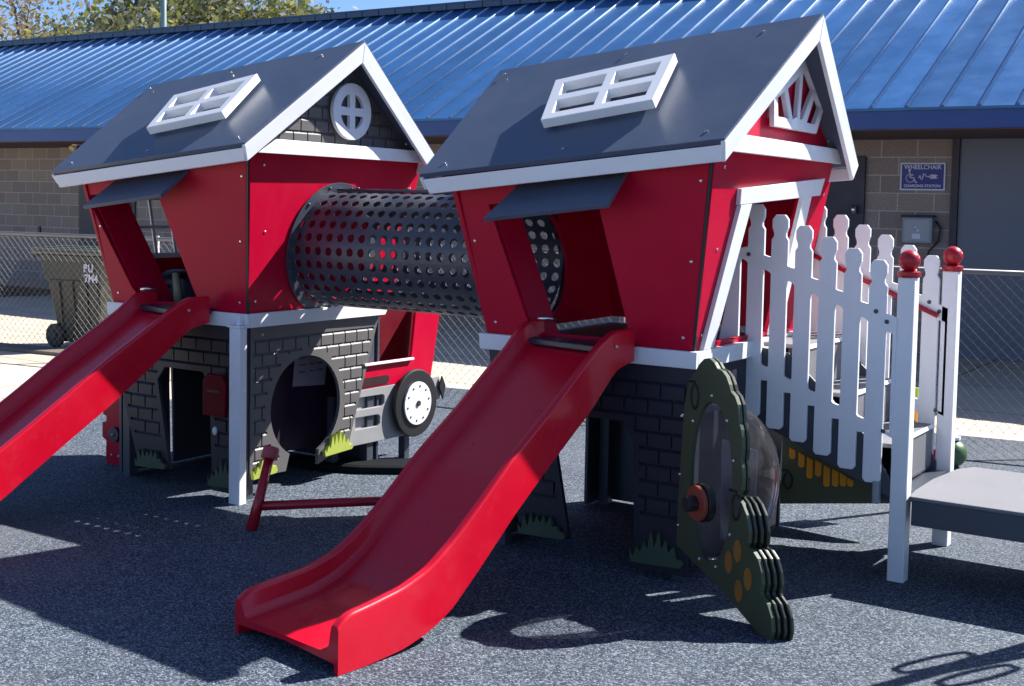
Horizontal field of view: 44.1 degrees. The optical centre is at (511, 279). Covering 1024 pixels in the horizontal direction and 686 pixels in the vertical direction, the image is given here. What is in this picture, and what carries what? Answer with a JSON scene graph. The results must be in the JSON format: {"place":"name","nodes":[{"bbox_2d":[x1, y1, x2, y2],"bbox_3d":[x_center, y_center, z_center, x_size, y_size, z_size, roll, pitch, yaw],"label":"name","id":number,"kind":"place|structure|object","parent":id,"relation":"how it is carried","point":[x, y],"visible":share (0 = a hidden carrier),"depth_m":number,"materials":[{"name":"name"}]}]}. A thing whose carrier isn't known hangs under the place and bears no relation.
{"place":"outdoors","nodes":[
{"label":"outdoors","id":0,"kind":"place"},
{"bbox_2d":[162,269,195,302],"bbox_3d":[-1.964,0.045,7.437,0.309,0.214,0.268,3,4,33],"label":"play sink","id":1,"kind":"object","parent":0,"point":[178,283],"visible":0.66,"depth_m":7.32,"materials":[{"name":"grey plastic"}]},
{"bbox_2d":[0,0,471,40],"label":"sky","id":2,"kind":"structure","parent":0,"point":[345,5],"materials":[{"name":"blue"}]},
{"bbox_2d":[0,387,1023,685],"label":"rubber surface","id":3,"kind":"object","parent":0,"point":[110,575],"depth_m":5.24,"materials":[{"name":"grey rubber"}]},
{"bbox_2d":[0,290,213,500],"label":"slide","id":4,"kind":"object","parent":3,"relation":"on","point":[54,405],"visible":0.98,"depth_m":6.50,"materials":[{"name":"red plastic"}]},
{"bbox_2d":[102,397,119,464],"bbox_3d":[-2.382,0.905,7.625,0.245,0.429,0.082,3,4,33],"label":"hydrant panel","id":5,"kind":"object","parent":3,"relation":"on","point":[111,429],"visible":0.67,"depth_m":7.63,"materials":[{"name":"red plastic"}]},
{"bbox_2d":[51,41,434,504],"bbox_3d":[-1.549,-0.102,7.433,1.720,2.494,1.614,3,4,33],"label":"playhouse","id":6,"kind":"object","parent":3,"relation":"on","point":[233,170],"visible":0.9,"depth_m":6.93,"materials":[{"name":"red plastic"},{"name":"dark grey plastic"},{"name":"white plastic"}]},
{"bbox_2d":[129,198,180,257],"bbox_3d":[-2.115,-0.322,7.642,0.086,0.375,0.480,3,4,33],"label":"window","id":7,"kind":"structure","parent":6,"relation":"in","point":[175,254],"depth_m":7.59,"materials":[{"name":"white plastic"}]},
{"bbox_2d":[212,427,216,434],"bbox_3d":[-1.603,0.815,6.823,0.029,0.048,0.026,3,4,33],"label":"door knob","id":8,"kind":"object","parent":6,"relation":"attached to","point":[214,430],"depth_m":6.81,"materials":[{"name":"white plastic"}]},
{"bbox_2d":[203,373,228,417],"bbox_3d":[-1.597,0.621,6.810,0.175,0.230,0.027,3,4,33],"label":"play mailbox","id":9,"kind":"object","parent":6,"relation":"attached to","point":[215,394],"visible":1,"depth_m":6.79,"materials":[{"name":"red plastic"}]},
{"bbox_2d":[271,355,336,450],"bbox_3d":[-1.270,0.612,7.510,0.022,0.790,0.750,3,4,33],"label":"crawl hole","id":10,"kind":"object","parent":6,"relation":"attached to","point":[305,386],"visible":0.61,"depth_m":7.54,"materials":[{"name":"black plastic"}]},
{"bbox_2d":[330,83,370,139],"bbox_3d":[-0.899,-0.939,7.068,0.024,0.316,0.324,3,4,33],"label":"round window","id":11,"kind":"structure","parent":6,"relation":"in","point":[351,90],"depth_m":7.05,"materials":[{"name":"white plastic"}]},
{"bbox_2d":[286,183,564,317],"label":"crawl tunnel","id":12,"kind":"structure","parent":6,"relation":"attached to","point":[402,210],"depth_m":6.70,"materials":[{"name":"metal"}]},
{"bbox_2d":[245,445,380,530],"bbox_3d":[-0.563,1.034,6.489,1.592,0.410,0.198,0,4,-17],"label":"balance bar","id":13,"kind":"object","parent":3,"relation":"on","point":[269,455],"visible":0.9,"depth_m":6.29,"materials":[{"name":"red metal"}]},
{"bbox_2d":[289,455,410,474],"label":"curved beam","id":14,"kind":"structure","parent":3,"relation":"on","point":[380,466],"depth_m":7.55,"materials":[{"name":"black rubber"}]},
{"bbox_2d":[327,310,445,462],"bbox_3d":[-0.792,0.624,7.929,0.391,1.010,1.073,3,4,33],"label":"truck panel","id":15,"kind":"object","parent":3,"relation":"on","point":[404,385],"visible":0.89,"depth_m":7.90,"materials":[{"name":"red plastic"}]},
{"bbox_2d":[235,319,634,675],"bbox_3d":[-0.228,0.767,5.130,0.609,1.095,1.698,5,5,43],"label":"slide","id":16,"kind":"object","parent":3,"relation":"on","point":[397,568],"visible":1,"depth_m":5.04,"materials":[{"name":"red plastic"}]},
{"bbox_2d":[419,13,857,580],"bbox_3d":[0.622,0.024,6.117,1.720,2.494,1.644,3,4,33],"label":"playhouse","id":17,"kind":"object","parent":3,"relation":"on","point":[649,175],"visible":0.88,"depth_m":5.61,"materials":[{"name":"red plastic"}]},
{"bbox_2d":[769,61,822,133],"bbox_3d":[1.317,-0.850,5.814,0.024,0.332,0.648,3,4,33],"label":"fan window","id":18,"kind":"structure","parent":17,"relation":"in","point":[798,122],"depth_m":5.80,"materials":[{"name":"white plastic"}]},
{"bbox_2d":[780,436,889,503],"bbox_3d":[1.496,0.963,6.492,0.919,0.514,0.027,3,4,33],"label":"garden panel","id":19,"kind":"object","parent":17,"relation":"attached to","point":[807,477],"visible":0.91,"depth_m":6.46,"materials":[{"name":"green plastic"}]},
{"bbox_2d":[757,331,946,501],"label":"play steps","id":20,"kind":"structure","parent":17,"relation":"attached to","point":[924,470],"depth_m":5.86,"materials":[{"name":"white plastic"}]},
{"bbox_2d":[436,406,1023,460],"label":"rubber seam","id":21,"kind":"object","parent":3,"relation":"on","point":[970,460],"visible":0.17,"depth_m":8.29,"materials":[{"name":"grey rubber"}]},
{"bbox_2d":[676,358,793,639],"bbox_3d":[0.889,0.836,5.061,0.414,1.018,0.629,1,4,4],"label":"bush panel","id":22,"kind":"object","parent":3,"relation":"on","point":[743,571],"visible":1,"depth_m":5.02,"materials":[{"name":"green plastic"},{"name":"clear acrylic"},{"name":"black plastic"}]},
{"bbox_2d":[719,204,920,582],"bbox_3d":[1.373,0.486,5.756,0.920,1.647,0.101,3,4,33],"label":"picket railing","id":23,"kind":"object","parent":3,"relation":"on","point":[902,327],"visible":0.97,"depth_m":5.64,"materials":[{"name":"white plastic"}]},
{"bbox_2d":[790,207,963,546],"bbox_3d":[1.780,0.456,6.346,0.890,1.647,0.122,3,4,33],"label":"picket railing","id":24,"kind":"object","parent":3,"relation":"on","point":[946,312],"visible":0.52,"depth_m":6.14,"materials":[{"name":"white plastic"}]},
{"bbox_2d":[914,387,918,421],"bbox_3d":[2.092,0.908,6.790,0.160,0.700,0.051,3,4,33],"label":"colour panel","id":25,"kind":"object","parent":3,"relation":"on","point":[916,396],"visible":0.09,"depth_m":6.71,"materials":[{"name":"plastic"}]},
{"bbox_2d":[872,467,1023,542],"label":"entry platform","id":26,"kind":"structure","parent":3,"relation":"on","point":[983,502],"depth_m":5.44,"materials":[{"name":"dark gray metal metal"},{"name":"white plastic"}]},
{"bbox_2d":[933,435,967,466],"bbox_3d":[2.787,1.093,8.038,0.198,0.198,0.212,3,4,33],"label":"ball","id":27,"kind":"object","parent":3,"relation":"on","point":[960,454],"visible":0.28,"depth_m":7.97,"materials":[{"name":"green plastic"}]},
{"bbox_2d":[0,0,1023,361],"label":"block building","id":28,"kind":"structure","parent":0,"point":[930,80],"depth_m":16.46,"materials":[{"name":"blue metal"}]},
{"bbox_2d":[69,144,80,152],"bbox_3d":[-7.095,-2.128,20.600,0.226,0.164,0.190,3,4,33],"label":"floodlight","id":29,"kind":"object","parent":28,"relation":"attached to","point":[73,147],"visible":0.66,"depth_m":20.57,"materials":[{"name":"white plastic"}]},
{"bbox_2d":[79,185,135,246],"bbox_3d":[-6.978,-0.953,21.799,1.450,2.150,0.038,3,4,33],"label":"door","id":30,"kind":"structure","parent":28,"relation":"in","point":[86,226],"depth_m":22.07,"materials":[{"name":"grey metal"}]},
{"bbox_2d":[825,156,866,247],"bbox_3d":[3.629,-0.331,14.779,0.920,2.210,0.125,3,4,33],"label":"door","id":31,"kind":"structure","parent":28,"relation":"in","point":[847,198],"depth_m":14.60,"materials":[{"name":"silver metal"}]},
{"bbox_2d":[901,215,941,255],"bbox_3d":[4.571,-0.440,14.149,0.432,0.566,0.115,3,4,33],"label":"charger box","id":32,"kind":"object","parent":28,"relation":"attached to","point":[917,228],"visible":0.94,"depth_m":14.11,"materials":[{"name":"grey metal"}]},
{"bbox_2d":[904,219,929,240],"bbox_3d":[4.518,-0.553,14.123,0.280,0.240,0.005,3,4,33],"label":"door panel","id":33,"kind":"structure","parent":32,"relation":"in","point":[923,226],"depth_m":14.12,"materials":[{"name":"grey metal"}]},
{"bbox_2d":[900,163,945,190],"bbox_3d":[4.596,-1.155,14.160,0.500,0.310,0.024,3,4,33],"label":"charging sign","id":34,"kind":"object","parent":28,"relation":"attached to","point":[924,176],"visible":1,"depth_m":14.15,"materials":[{"name":"blue metal"}]},
{"bbox_2d":[956,138,1023,361],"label":"door","id":35,"kind":"structure","parent":28,"relation":"in","point":[990,224],"depth_m":13.76,"materials":[{"name":"grey metal"}]},
{"bbox_2d":[0,278,1023,440],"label":"concrete pavement","id":36,"kind":"structure","parent":0,"point":[20,368],"depth_m":12.47,"materials":[{"name":"beige concrete"}]},
{"bbox_2d":[0,285,50,296],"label":"mulch bed","id":37,"kind":"object","parent":36,"relation":"on","point":[26,290],"visible":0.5,"depth_m":20.46,"materials":[{"name":"black wood"}]},
{"bbox_2d":[0,342,64,355],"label":"kerb strip","id":38,"kind":"object","parent":36,"relation":"on","point":[43,350],"depth_m":12.88,"materials":[{"name":"grey concrete"}]},
{"bbox_2d":[0,0,104,40],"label":"autumn tree","id":39,"kind":"object","parent":36,"relation":"on","point":[20,33],"visible":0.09,"depth_m":40.46,"materials":[{"name":"green plant"}]},
{"bbox_2d":[0,5,123,40],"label":"autumn tree","id":40,"kind":"object","parent":36,"relation":"on","point":[76,29],"visible":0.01,"depth_m":42.09,"materials":[{"name":"green plant"}]},
{"bbox_2d":[31,245,151,346],"bbox_3d":[-4.476,0.172,13.442,0.980,1.069,0.782,3,4,25],"label":"wheeled bin","id":41,"kind":"object","parent":36,"relation":"on","point":[76,293],"visible":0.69,"depth_m":13.14,"materials":[{"name":"grey plastic"}]},
{"bbox_2d":[161,0,166,26],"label":"light pole","id":42,"kind":"object","parent":36,"relation":"on","point":[163,15],"depth_m":31.77,"materials":[{"name":"metal"}]},
{"bbox_2d":[56,0,333,33],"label":"autumn tree","id":43,"kind":"object","parent":36,"relation":"on","point":[131,12],"visible":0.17,"depth_m":38.66,"materials":[{"name":"green plant"}]},
{"bbox_2d":[131,0,357,29],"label":"autumn tree","id":44,"kind":"object","parent":36,"relation":"on","point":[291,6],"visible":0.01,"depth_m":40.30,"materials":[{"name":"green plant"}]},
{"bbox_2d":[0,231,1023,435],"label":"chain link fence","id":45,"kind":"object","parent":36,"relation":"on","point":[1011,273],"visible":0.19,"depth_m":12.31,"materials":[{"name":"metal"}]}
]}

